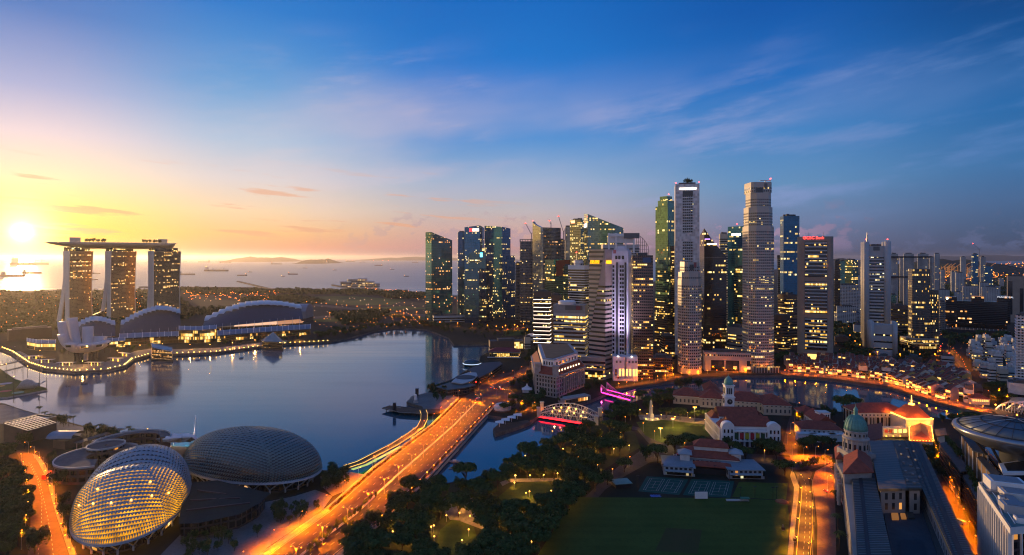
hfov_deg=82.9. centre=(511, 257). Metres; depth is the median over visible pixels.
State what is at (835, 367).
shophouse
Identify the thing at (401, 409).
viewing jetty
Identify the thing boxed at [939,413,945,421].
broadleaf tree
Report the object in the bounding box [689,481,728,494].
court markings
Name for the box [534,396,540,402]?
broadleaf tree
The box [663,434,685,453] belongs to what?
rain tree
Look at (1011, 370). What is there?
town block
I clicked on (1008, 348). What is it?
town block
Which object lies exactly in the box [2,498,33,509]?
rain tree
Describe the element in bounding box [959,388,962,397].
shophouse
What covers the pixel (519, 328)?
road
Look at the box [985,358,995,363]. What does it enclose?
town block
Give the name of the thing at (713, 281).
office tower
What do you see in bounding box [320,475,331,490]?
broadleaf tree
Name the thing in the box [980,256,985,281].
apartment block
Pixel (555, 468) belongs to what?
rain tree
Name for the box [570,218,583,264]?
office tower
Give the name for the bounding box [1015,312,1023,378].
apartment tower
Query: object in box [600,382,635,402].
suspension bridge
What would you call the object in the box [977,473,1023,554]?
office building
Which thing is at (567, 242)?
office tower
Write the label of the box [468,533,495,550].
rain tree
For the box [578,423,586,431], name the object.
broadleaf tree
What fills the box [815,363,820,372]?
shophouse
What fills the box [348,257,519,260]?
hills
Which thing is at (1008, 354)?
town block
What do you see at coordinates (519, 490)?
lawn
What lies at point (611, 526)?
lawn
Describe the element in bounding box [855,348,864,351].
rain tree
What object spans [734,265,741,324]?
office tower
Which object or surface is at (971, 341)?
town block
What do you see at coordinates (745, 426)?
concert theatre
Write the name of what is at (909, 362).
shophouse
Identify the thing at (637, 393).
rain tree
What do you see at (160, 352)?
crystal pavilion
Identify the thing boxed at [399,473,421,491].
rain tree
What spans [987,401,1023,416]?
arch bridge
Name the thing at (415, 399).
fountain statue
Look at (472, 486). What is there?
rain tree
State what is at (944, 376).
shophouse
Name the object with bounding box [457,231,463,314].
office tower
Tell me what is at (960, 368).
shop block
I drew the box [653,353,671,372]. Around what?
riverside building
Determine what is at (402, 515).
rain tree
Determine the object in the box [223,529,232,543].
tree
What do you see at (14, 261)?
cargo ship
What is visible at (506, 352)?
heritage building
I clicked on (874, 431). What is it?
annex building
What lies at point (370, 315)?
woodland
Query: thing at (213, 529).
tree
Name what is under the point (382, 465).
edge markings
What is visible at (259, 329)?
shopping mall
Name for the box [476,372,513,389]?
road
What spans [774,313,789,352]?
office block
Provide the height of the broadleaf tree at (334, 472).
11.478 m
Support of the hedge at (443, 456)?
on the ground at (159, 545)
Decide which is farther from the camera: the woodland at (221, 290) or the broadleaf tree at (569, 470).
the woodland at (221, 290)
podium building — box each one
[433,313,464,321]
[703,348,751,371]
[1007,378,1023,401]
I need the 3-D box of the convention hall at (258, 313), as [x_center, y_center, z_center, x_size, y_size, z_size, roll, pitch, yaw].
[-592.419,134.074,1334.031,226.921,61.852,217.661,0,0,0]
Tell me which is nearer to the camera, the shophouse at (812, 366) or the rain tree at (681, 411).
the rain tree at (681, 411)
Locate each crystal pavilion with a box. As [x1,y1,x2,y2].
[151,343,172,361]
[261,332,282,349]
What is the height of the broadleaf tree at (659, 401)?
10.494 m
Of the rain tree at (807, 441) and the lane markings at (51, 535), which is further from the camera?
the rain tree at (807, 441)
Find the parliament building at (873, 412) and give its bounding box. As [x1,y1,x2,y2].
[843,402,907,436]
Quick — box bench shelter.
[726,497,749,500]
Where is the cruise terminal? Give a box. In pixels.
[339,278,379,287]
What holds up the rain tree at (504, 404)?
on the ground at (457, 335)
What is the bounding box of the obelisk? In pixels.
[642,400,659,420]
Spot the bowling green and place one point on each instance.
(763, 490)
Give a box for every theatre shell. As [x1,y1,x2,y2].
[69,444,191,554]
[183,426,322,493]
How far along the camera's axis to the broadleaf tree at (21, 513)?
349.00 m
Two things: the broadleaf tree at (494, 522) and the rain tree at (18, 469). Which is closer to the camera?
the broadleaf tree at (494, 522)
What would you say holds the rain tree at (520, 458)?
on the park at (630, 437)
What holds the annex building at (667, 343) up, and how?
on the ground at (457, 335)
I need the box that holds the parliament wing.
[909,423,933,451]
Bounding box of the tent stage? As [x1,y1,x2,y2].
[156,417,197,444]
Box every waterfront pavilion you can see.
[436,382,475,395]
[451,372,476,384]
[468,362,501,383]
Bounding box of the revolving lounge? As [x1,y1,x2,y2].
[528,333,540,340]
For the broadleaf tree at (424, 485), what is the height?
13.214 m
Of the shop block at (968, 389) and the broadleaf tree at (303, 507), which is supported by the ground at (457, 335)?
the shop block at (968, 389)
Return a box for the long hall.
[7,325,51,340]
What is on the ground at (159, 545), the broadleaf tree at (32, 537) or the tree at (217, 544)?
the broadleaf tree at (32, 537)
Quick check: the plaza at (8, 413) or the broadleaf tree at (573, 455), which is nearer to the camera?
the broadleaf tree at (573, 455)
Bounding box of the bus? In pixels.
[42,470,51,479]
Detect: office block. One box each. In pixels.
[524,335,530,348]
[727,324,741,350]
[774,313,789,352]
[868,320,897,356]
[891,303,907,332]
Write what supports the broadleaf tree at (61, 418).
on the plaza at (8, 413)
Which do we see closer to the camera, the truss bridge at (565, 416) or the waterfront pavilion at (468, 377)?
the truss bridge at (565, 416)
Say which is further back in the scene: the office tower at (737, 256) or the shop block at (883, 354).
the office tower at (737, 256)
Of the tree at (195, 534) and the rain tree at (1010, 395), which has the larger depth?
the rain tree at (1010, 395)
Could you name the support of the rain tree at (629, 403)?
on the ground at (159, 545)
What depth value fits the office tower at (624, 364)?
789.19 m
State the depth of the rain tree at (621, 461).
442.98 m
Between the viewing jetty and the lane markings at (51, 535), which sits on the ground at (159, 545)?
the lane markings at (51, 535)
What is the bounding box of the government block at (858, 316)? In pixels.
[835,310,860,321]
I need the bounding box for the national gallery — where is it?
[834,405,973,554]
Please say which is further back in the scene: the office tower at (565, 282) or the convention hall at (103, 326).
the office tower at (565, 282)
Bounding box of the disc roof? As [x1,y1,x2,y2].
[951,415,1023,469]
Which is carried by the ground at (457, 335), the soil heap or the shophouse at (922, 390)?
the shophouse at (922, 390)
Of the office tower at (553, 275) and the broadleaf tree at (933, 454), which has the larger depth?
the office tower at (553, 275)
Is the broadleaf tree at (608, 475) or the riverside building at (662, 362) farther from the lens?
the riverside building at (662, 362)
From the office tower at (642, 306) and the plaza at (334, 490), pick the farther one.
the office tower at (642, 306)
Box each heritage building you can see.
[487,347,520,358]
[673,381,792,415]
[967,393,989,404]
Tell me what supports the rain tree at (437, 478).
on the park at (630, 437)
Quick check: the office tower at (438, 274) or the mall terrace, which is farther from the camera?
the office tower at (438, 274)
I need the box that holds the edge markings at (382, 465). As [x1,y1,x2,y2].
[271,401,490,553]
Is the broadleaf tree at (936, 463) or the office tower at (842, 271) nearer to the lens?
the broadleaf tree at (936, 463)
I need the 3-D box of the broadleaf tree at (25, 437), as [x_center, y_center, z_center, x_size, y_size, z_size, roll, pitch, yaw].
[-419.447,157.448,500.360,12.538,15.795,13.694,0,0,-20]
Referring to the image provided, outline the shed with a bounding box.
[611,478,631,488]
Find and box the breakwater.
[236,281,271,288]
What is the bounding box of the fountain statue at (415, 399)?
[413,394,418,402]
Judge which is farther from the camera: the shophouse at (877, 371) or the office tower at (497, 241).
the office tower at (497, 241)
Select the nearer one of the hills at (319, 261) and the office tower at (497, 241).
the office tower at (497, 241)
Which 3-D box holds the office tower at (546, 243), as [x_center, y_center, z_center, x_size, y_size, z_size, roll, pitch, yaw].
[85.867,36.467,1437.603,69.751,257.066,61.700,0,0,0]
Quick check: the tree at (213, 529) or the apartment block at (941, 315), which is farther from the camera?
the apartment block at (941, 315)
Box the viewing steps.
[407,396,418,402]
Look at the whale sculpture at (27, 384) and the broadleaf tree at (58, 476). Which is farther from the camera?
the whale sculpture at (27, 384)
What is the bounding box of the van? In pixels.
[957,518,965,524]
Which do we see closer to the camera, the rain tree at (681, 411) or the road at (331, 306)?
the rain tree at (681, 411)
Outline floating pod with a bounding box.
[463,359,480,366]
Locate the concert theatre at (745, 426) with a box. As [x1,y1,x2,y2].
[705,406,780,447]
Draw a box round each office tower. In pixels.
[425,232,451,320]
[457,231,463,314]
[464,225,483,316]
[465,247,492,322]
[484,226,514,318]
[515,261,519,319]
[520,239,532,321]
[533,222,560,323]
[533,289,550,346]
[545,258,569,299]
[551,293,560,343]
[553,300,587,358]
[561,239,563,257]
[563,264,570,299]
[564,225,569,259]
[568,252,588,346]
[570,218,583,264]
[580,249,611,379]
[584,214,622,264]
[601,233,648,353]
[612,246,637,380]
[632,253,652,378]
[655,194,673,346]
[674,182,698,354]
[678,262,701,374]
[700,229,725,349]
[719,232,727,336]
[728,226,743,325]
[734,247,741,266]
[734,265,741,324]
[742,178,779,372]
[777,255,779,312]
[778,292,796,347]
[780,214,798,293]
[797,232,832,359]
[834,259,839,320]
[840,260,844,283]
[840,283,860,312]
[844,259,857,284]
[861,233,890,348]
[891,253,897,302]
[899,258,902,301]
[900,269,938,352]
[903,253,913,304]
[917,253,927,268]
[929,256,931,289]
[932,256,933,289]
[934,253,939,289]
[1006,274,1023,322]
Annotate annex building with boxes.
[660,332,674,359]
[867,423,881,451]
[934,428,946,442]
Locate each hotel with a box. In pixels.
[489,338,523,352]
[531,344,589,402]
[945,295,1012,334]
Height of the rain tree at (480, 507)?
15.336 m
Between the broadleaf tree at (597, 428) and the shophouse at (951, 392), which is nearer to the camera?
the broadleaf tree at (597, 428)
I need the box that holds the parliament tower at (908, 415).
[890,395,932,435]
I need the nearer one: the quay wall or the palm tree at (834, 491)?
the palm tree at (834, 491)
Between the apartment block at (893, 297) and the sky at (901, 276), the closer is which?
the apartment block at (893, 297)
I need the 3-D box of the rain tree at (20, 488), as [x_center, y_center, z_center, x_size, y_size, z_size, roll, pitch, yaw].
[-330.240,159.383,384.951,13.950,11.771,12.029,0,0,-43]
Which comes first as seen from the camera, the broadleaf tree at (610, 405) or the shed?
the shed
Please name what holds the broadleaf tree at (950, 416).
on the ground at (159, 545)
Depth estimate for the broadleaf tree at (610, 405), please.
608.85 m
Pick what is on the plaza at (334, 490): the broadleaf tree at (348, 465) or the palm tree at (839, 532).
the broadleaf tree at (348, 465)
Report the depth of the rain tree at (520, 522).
331.01 m
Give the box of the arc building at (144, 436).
[94,429,170,447]
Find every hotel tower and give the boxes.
[57,247,92,321]
[101,248,136,318]
[147,248,180,308]
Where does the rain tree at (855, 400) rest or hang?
on the ground at (159, 545)
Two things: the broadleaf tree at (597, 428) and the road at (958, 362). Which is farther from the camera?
the road at (958, 362)
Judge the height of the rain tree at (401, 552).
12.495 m
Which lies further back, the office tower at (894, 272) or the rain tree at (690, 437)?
the office tower at (894, 272)
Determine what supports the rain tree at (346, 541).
on the ground at (159, 545)
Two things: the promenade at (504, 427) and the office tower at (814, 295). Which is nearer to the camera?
the promenade at (504, 427)
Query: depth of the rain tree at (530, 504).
363.71 m
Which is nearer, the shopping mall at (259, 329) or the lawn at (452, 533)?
the lawn at (452, 533)
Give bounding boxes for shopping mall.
[27,338,55,350]
[107,337,124,347]
[119,331,178,344]
[179,325,216,342]
[217,324,310,341]
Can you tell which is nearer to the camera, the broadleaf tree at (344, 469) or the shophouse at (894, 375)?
the broadleaf tree at (344, 469)
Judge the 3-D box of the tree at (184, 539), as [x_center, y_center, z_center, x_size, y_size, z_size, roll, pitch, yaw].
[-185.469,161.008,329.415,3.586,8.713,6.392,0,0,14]
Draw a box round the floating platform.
[0,369,46,396]
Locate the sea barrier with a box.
[139,286,252,287]
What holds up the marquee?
on the ground at (457, 335)
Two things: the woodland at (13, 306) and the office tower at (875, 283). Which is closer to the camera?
the office tower at (875, 283)
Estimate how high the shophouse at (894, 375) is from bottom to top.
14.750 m
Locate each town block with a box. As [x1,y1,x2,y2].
[968,339,976,346]
[970,344,976,358]
[972,349,981,365]
[973,359,980,369]
[975,335,981,343]
[976,347,984,360]
[979,361,989,377]
[984,336,990,347]
[985,342,992,357]
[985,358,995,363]
[987,363,995,381]
[988,349,993,357]
[991,338,996,347]
[991,350,1002,365]
[997,365,1008,380]
[998,337,1007,345]
[1004,334,1013,343]
[1004,344,1012,358]
[1006,352,1012,362]
[1006,363,1014,379]
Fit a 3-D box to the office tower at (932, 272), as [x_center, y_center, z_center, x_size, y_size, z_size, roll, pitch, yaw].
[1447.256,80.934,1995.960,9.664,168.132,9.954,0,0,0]
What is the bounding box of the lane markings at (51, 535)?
[30,465,809,553]
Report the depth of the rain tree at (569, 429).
520.73 m
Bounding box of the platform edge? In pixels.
[0,390,46,398]
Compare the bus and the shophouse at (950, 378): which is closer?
the bus
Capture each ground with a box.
[0,264,1023,422]
[0,394,985,554]
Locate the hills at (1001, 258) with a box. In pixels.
[898,254,1023,260]
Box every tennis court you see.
[638,476,687,494]
[683,479,733,497]
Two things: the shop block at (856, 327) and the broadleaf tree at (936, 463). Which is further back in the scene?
the shop block at (856, 327)
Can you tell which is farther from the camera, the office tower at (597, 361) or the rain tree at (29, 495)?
the office tower at (597, 361)
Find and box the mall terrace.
[52,443,137,484]
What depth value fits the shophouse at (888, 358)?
865.88 m
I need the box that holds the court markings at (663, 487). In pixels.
[644,478,682,492]
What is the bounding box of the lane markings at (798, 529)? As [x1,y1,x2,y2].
[796,494,811,554]
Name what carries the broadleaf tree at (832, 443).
on the ground at (159, 545)
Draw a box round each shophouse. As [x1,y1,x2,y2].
[784,355,789,364]
[786,359,793,371]
[793,361,796,371]
[794,361,801,371]
[799,360,805,371]
[806,363,809,371]
[808,362,814,371]
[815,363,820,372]
[819,364,825,372]
[828,365,832,374]
[832,364,838,374]
[837,353,841,360]
[837,365,841,375]
[842,365,847,375]
[847,366,852,376]
[851,368,855,376]
[860,370,870,378]
[869,364,878,371]
[870,371,874,379]
[874,368,880,380]
[885,355,893,361]
[887,372,894,382]
[891,372,901,383]
[899,374,910,385]
[903,370,914,375]
[905,366,914,371]
[906,359,914,365]
[906,377,920,387]
[908,378,918,388]
[915,379,929,390]
[916,363,925,369]
[916,381,928,391]
[917,368,929,374]
[920,384,927,393]
[923,374,938,381]
[927,360,935,366]
[927,382,943,395]
[934,387,943,397]
[938,381,947,385]
[940,373,952,380]
[940,388,944,398]
[941,361,950,367]
[944,385,958,399]
[946,376,960,383]
[951,383,963,387]
[953,369,964,375]
[956,380,972,385]
[958,372,971,379]
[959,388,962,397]
[964,378,976,387]
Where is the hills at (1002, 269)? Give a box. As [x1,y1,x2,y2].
[898,259,1023,275]
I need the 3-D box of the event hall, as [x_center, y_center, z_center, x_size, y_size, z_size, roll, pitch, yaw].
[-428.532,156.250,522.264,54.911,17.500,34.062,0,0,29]
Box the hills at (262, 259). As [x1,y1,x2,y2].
[222,256,300,261]
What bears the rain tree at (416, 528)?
on the park at (630, 437)
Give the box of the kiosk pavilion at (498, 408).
[493,402,510,412]
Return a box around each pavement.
[33,454,76,554]
[788,471,798,554]
[812,462,835,554]
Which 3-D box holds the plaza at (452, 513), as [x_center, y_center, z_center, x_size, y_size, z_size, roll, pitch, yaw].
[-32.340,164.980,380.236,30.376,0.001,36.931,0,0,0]
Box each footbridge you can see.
[0,356,25,365]
[346,410,427,469]
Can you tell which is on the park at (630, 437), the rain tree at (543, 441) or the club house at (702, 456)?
the rain tree at (543, 441)
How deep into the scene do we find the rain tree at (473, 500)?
367.40 m
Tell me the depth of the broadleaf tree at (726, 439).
494.21 m
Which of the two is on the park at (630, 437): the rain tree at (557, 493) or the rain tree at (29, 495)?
the rain tree at (557, 493)
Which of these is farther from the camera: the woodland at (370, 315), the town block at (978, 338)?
the woodland at (370, 315)
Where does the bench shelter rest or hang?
on the lawn at (611, 526)
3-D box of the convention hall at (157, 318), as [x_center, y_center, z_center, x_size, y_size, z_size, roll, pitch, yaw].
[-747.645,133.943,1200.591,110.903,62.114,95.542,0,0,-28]
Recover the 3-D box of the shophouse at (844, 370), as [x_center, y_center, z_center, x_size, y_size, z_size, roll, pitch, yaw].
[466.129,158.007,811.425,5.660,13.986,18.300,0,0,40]
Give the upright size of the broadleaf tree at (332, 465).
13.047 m
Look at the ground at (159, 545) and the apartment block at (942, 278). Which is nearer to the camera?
the ground at (159, 545)
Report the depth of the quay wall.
799.16 m
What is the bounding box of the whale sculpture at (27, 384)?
[16,379,45,388]
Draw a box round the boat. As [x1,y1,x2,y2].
[449,459,459,462]
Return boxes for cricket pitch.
[655,528,701,552]
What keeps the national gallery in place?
on the ground at (159, 545)
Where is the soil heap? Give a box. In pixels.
[775,499,788,503]
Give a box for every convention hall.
[78,316,114,341]
[120,305,180,338]
[203,300,302,333]
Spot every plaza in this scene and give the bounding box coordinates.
[0,405,83,439]
[161,490,331,554]
[321,471,362,495]
[443,498,475,520]
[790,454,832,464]
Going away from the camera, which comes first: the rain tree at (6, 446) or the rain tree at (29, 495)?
the rain tree at (29, 495)
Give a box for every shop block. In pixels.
[834,334,848,346]
[836,304,855,325]
[853,322,860,332]
[858,361,867,377]
[877,353,888,358]
[881,364,891,381]
[905,353,921,362]
[941,353,954,365]
[951,367,966,371]
[963,383,973,402]
[974,383,982,394]
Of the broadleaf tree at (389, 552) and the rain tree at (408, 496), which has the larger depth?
the rain tree at (408, 496)
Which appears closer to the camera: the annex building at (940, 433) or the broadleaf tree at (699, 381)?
the annex building at (940, 433)
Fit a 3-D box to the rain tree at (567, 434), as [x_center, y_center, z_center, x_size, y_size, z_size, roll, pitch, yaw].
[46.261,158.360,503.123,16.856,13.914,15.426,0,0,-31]
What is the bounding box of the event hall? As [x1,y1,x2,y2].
[3,414,55,443]
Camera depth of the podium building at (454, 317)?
1476.92 m
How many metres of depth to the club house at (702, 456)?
446.76 m
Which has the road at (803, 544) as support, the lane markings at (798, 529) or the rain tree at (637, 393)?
the lane markings at (798, 529)
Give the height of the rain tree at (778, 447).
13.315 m
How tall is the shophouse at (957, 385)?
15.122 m
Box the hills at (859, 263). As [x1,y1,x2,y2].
[833,258,860,266]
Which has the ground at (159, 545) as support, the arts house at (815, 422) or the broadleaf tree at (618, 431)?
the arts house at (815, 422)
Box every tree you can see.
[0,442,18,457]
[0,448,16,456]
[0,492,23,498]
[0,519,24,531]
[1,474,32,484]
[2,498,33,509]
[3,534,17,553]
[5,486,25,494]
[6,525,34,545]
[7,459,21,465]
[7,510,26,522]
[8,508,35,525]
[10,465,28,474]
[11,472,33,485]
[12,484,36,493]
[15,431,33,448]
[17,492,34,499]
[19,502,33,509]
[25,524,50,553]
[46,450,56,459]
[47,456,57,468]
[47,469,67,486]
[54,490,71,504]
[56,502,71,518]
[58,414,68,426]
[61,518,69,527]
[63,528,69,535]
[83,422,95,433]
[95,424,107,436]
[107,426,116,434]
[180,532,190,544]
[185,542,194,548]
[185,547,194,554]
[190,528,198,537]
[194,540,204,549]
[200,529,208,536]
[201,538,211,554]
[210,526,218,533]
[213,540,222,549]
[214,531,222,539]
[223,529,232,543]
[230,538,238,550]
[252,524,262,536]
[270,497,285,512]
[275,505,286,522]
[293,501,308,518]
[306,545,312,551]
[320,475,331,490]
[321,472,328,477]
[326,528,332,536]
[327,461,337,474]
[329,471,343,487]
[330,467,341,474]
[337,530,368,551]
[340,518,372,536]
[342,464,349,473]
[342,467,346,474]
[343,538,363,554]
[360,529,397,549]
[365,509,382,526]
[375,513,392,529]
[375,527,387,533]
[383,549,398,554]
[384,498,407,511]
[385,508,395,523]
[386,488,402,500]
[390,507,416,523]
[391,550,408,554]
[392,529,414,550]
[393,520,404,532]
[395,491,419,508]
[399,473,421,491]
[400,518,429,538]
[408,543,436,554]
[411,535,438,550]
[412,490,419,502]
[412,510,435,525]
[416,531,430,538]
[419,478,430,490]
[428,474,447,484]
[429,385,436,392]
[429,482,449,491]
[429,501,450,519]
[433,391,438,399]
[434,546,451,554]
[444,492,471,516]
[451,461,476,478]
[453,476,467,489]
[454,541,484,554]
[465,479,480,491]
[465,497,487,510]
[468,476,486,492]
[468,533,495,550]
[471,500,495,526]
[473,511,498,526]
[480,526,509,545]
[481,468,494,481]
[485,518,498,528]
[487,470,509,489]
[493,508,513,530]
[497,511,519,532]
[499,402,512,407]
[499,462,519,481]
[499,497,529,512]
[499,511,534,534]
[503,456,515,463]
[508,394,518,399]
[510,451,522,456]
[512,456,530,472]
[514,542,539,554]
[516,443,537,456]
[516,459,539,477]
[518,399,528,403]
[519,441,537,445]
[519,498,537,512]
[523,377,529,383]
[524,505,541,518]
[524,524,551,552]
[530,511,561,540]
[532,394,544,398]
[533,446,548,459]
[533,491,556,505]
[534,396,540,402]
[535,465,545,478]
[537,460,551,473]
[538,388,546,397]
[538,444,554,450]
[539,438,556,451]
[541,500,569,515]
[545,464,562,478]
[549,435,569,449]
[549,448,565,454]
[551,488,569,500]
[552,479,577,490]
[554,451,568,465]
[555,490,577,515]
[556,431,574,447]
[559,465,573,480]
[562,425,578,432]
[567,483,586,496]
[568,452,578,457]
[570,432,580,441]
[571,444,582,453]
[572,435,592,446]
[576,463,591,480]
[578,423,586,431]
[578,452,603,464]
[578,479,590,491]
[579,427,587,434]
[581,419,595,432]
[584,383,590,391]
[584,471,603,489]
[585,462,600,474]
[589,441,608,452]
[593,378,597,386]
[594,425,602,435]
[598,452,606,464]
[599,436,621,453]
[600,419,612,431]
[601,469,613,484]
[604,431,618,437]
[605,413,616,418]
[608,401,615,410]
[610,420,626,427]
[611,404,623,410]
[612,437,627,454]
[613,427,621,436]
[615,424,632,438]
[615,457,632,471]
[625,401,637,406]
[625,408,636,419]
[634,391,642,400]
[639,443,651,458]
[642,399,649,408]
[644,396,655,401]
[646,443,668,462]
[653,388,664,393]
[655,398,663,406]
[658,407,672,417]
[661,395,675,404]
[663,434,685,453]
[673,407,686,416]
[674,378,682,387]
[682,432,706,441]
[683,376,691,386]
[688,409,701,419]
[694,378,702,386]
[699,409,709,413]
[722,436,730,445]
[728,440,741,446]
[733,445,753,458]
[752,439,762,452]
[755,438,776,453]
[763,442,785,459]
[771,459,795,474]
[792,410,803,420]
[796,437,816,450]
[804,434,819,446]
[816,436,830,448]
[820,404,829,410]
[825,407,836,417]
[829,437,836,446]
[830,490,836,503]
[830,513,842,530]
[832,395,851,411]
[833,530,846,550]
[844,394,863,403]
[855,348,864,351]
[864,347,875,352]
[926,444,936,453]
[926,450,937,460]
[931,459,940,470]
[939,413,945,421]
[947,413,954,419]
[952,413,968,417]
[959,332,973,338]
[961,411,980,415]
[975,330,988,332]
[981,384,998,395]
[983,381,1000,386]
[990,391,1005,402]
[995,381,1006,385]
[998,386,1006,392]
[1003,392,1017,400]
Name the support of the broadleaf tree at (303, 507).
on the plaza at (250, 542)
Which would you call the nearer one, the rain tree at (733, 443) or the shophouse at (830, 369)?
the rain tree at (733, 443)
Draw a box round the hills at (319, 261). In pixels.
[293,258,341,263]
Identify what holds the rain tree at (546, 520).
on the lawn at (611, 526)
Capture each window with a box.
[683,191,692,195]
[756,187,762,191]
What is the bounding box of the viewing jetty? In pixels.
[382,403,439,414]
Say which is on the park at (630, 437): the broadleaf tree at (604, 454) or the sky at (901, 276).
the broadleaf tree at (604, 454)
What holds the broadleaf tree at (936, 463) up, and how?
on the ground at (159, 545)
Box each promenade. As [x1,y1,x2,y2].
[11,340,286,370]
[410,392,457,409]
[493,420,529,432]
[780,370,991,412]
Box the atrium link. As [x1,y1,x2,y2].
[92,310,106,316]
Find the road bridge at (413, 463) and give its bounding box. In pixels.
[259,398,493,554]
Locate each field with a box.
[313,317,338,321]
[315,296,402,304]
[355,306,424,310]
[384,312,424,319]
[503,329,529,335]
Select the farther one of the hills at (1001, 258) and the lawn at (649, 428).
the hills at (1001, 258)
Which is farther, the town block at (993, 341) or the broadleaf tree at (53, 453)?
the town block at (993, 341)
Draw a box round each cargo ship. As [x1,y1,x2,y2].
[0,271,24,275]
[10,257,48,264]
[21,269,41,272]
[204,266,228,270]
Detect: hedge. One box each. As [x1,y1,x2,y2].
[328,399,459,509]
[382,404,492,516]
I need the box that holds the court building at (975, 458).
[939,436,1023,532]
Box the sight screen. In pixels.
[695,492,707,498]
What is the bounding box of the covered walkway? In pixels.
[73,428,123,448]
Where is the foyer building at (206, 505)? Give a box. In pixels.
[179,480,269,537]
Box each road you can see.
[16,450,68,554]
[311,304,418,320]
[314,313,424,318]
[461,365,536,413]
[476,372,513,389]
[495,325,531,331]
[586,417,827,496]
[619,371,776,387]
[780,406,798,454]
[794,470,811,554]
[929,444,976,554]
[945,350,965,369]
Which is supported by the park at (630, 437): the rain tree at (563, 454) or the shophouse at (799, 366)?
the rain tree at (563, 454)
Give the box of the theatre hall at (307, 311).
[300,304,313,321]
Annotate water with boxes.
[0,259,1023,482]
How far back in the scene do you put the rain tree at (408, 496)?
375.95 m
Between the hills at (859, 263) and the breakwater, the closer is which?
the breakwater
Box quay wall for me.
[0,328,1023,436]
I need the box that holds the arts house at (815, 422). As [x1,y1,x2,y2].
[794,405,843,441]
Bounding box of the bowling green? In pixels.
[732,482,787,499]
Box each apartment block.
[891,293,895,304]
[937,288,948,300]
[939,300,944,334]
[940,269,944,288]
[950,271,955,292]
[954,291,961,299]
[955,272,963,291]
[960,256,965,279]
[962,285,977,300]
[971,253,977,285]
[979,281,988,295]
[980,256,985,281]
[981,286,999,300]
[984,265,992,285]
[999,278,1003,285]
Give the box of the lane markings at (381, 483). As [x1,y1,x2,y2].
[277,404,484,554]
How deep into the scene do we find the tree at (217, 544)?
324.67 m
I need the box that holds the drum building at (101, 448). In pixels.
[85,439,125,466]
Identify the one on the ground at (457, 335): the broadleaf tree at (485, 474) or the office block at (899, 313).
the office block at (899, 313)
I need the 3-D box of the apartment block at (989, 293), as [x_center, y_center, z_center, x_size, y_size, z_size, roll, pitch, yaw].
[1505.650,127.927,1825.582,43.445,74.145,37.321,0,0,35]
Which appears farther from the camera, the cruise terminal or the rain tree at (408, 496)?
the cruise terminal
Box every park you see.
[45,237,176,248]
[369,422,639,554]
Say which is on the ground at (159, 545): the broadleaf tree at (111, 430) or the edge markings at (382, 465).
the broadleaf tree at (111, 430)
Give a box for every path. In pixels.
[461,518,512,535]
[500,478,564,485]
[638,415,704,423]
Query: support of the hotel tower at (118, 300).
on the ground at (457, 335)
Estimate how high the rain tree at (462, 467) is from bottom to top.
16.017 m
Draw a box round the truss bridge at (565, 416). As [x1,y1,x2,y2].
[536,401,602,424]
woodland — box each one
[0,288,225,332]
[180,286,419,294]
[239,294,325,303]
[329,308,390,323]
[378,290,424,297]
[833,321,907,348]
[898,275,1009,303]
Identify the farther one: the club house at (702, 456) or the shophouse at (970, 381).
the shophouse at (970, 381)
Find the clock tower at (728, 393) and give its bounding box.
[722,373,734,406]
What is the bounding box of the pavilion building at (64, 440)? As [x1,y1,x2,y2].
[46,431,84,449]
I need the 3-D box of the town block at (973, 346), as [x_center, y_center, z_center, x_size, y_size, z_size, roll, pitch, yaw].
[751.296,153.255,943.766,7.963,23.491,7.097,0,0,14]
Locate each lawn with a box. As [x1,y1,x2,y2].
[437,520,475,554]
[498,481,553,504]
[538,497,788,554]
[636,420,709,441]
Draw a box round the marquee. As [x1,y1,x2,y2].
[522,384,531,392]
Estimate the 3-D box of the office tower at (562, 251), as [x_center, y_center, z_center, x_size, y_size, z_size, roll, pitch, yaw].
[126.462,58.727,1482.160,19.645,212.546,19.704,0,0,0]
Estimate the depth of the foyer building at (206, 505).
358.80 m
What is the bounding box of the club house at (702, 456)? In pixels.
[660,438,765,478]
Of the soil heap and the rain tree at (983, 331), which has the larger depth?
the rain tree at (983, 331)
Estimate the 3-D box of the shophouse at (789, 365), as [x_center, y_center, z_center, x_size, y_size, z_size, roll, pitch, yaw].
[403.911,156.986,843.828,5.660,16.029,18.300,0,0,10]
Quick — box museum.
[57,317,110,361]
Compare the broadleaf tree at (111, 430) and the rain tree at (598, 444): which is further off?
the broadleaf tree at (111, 430)

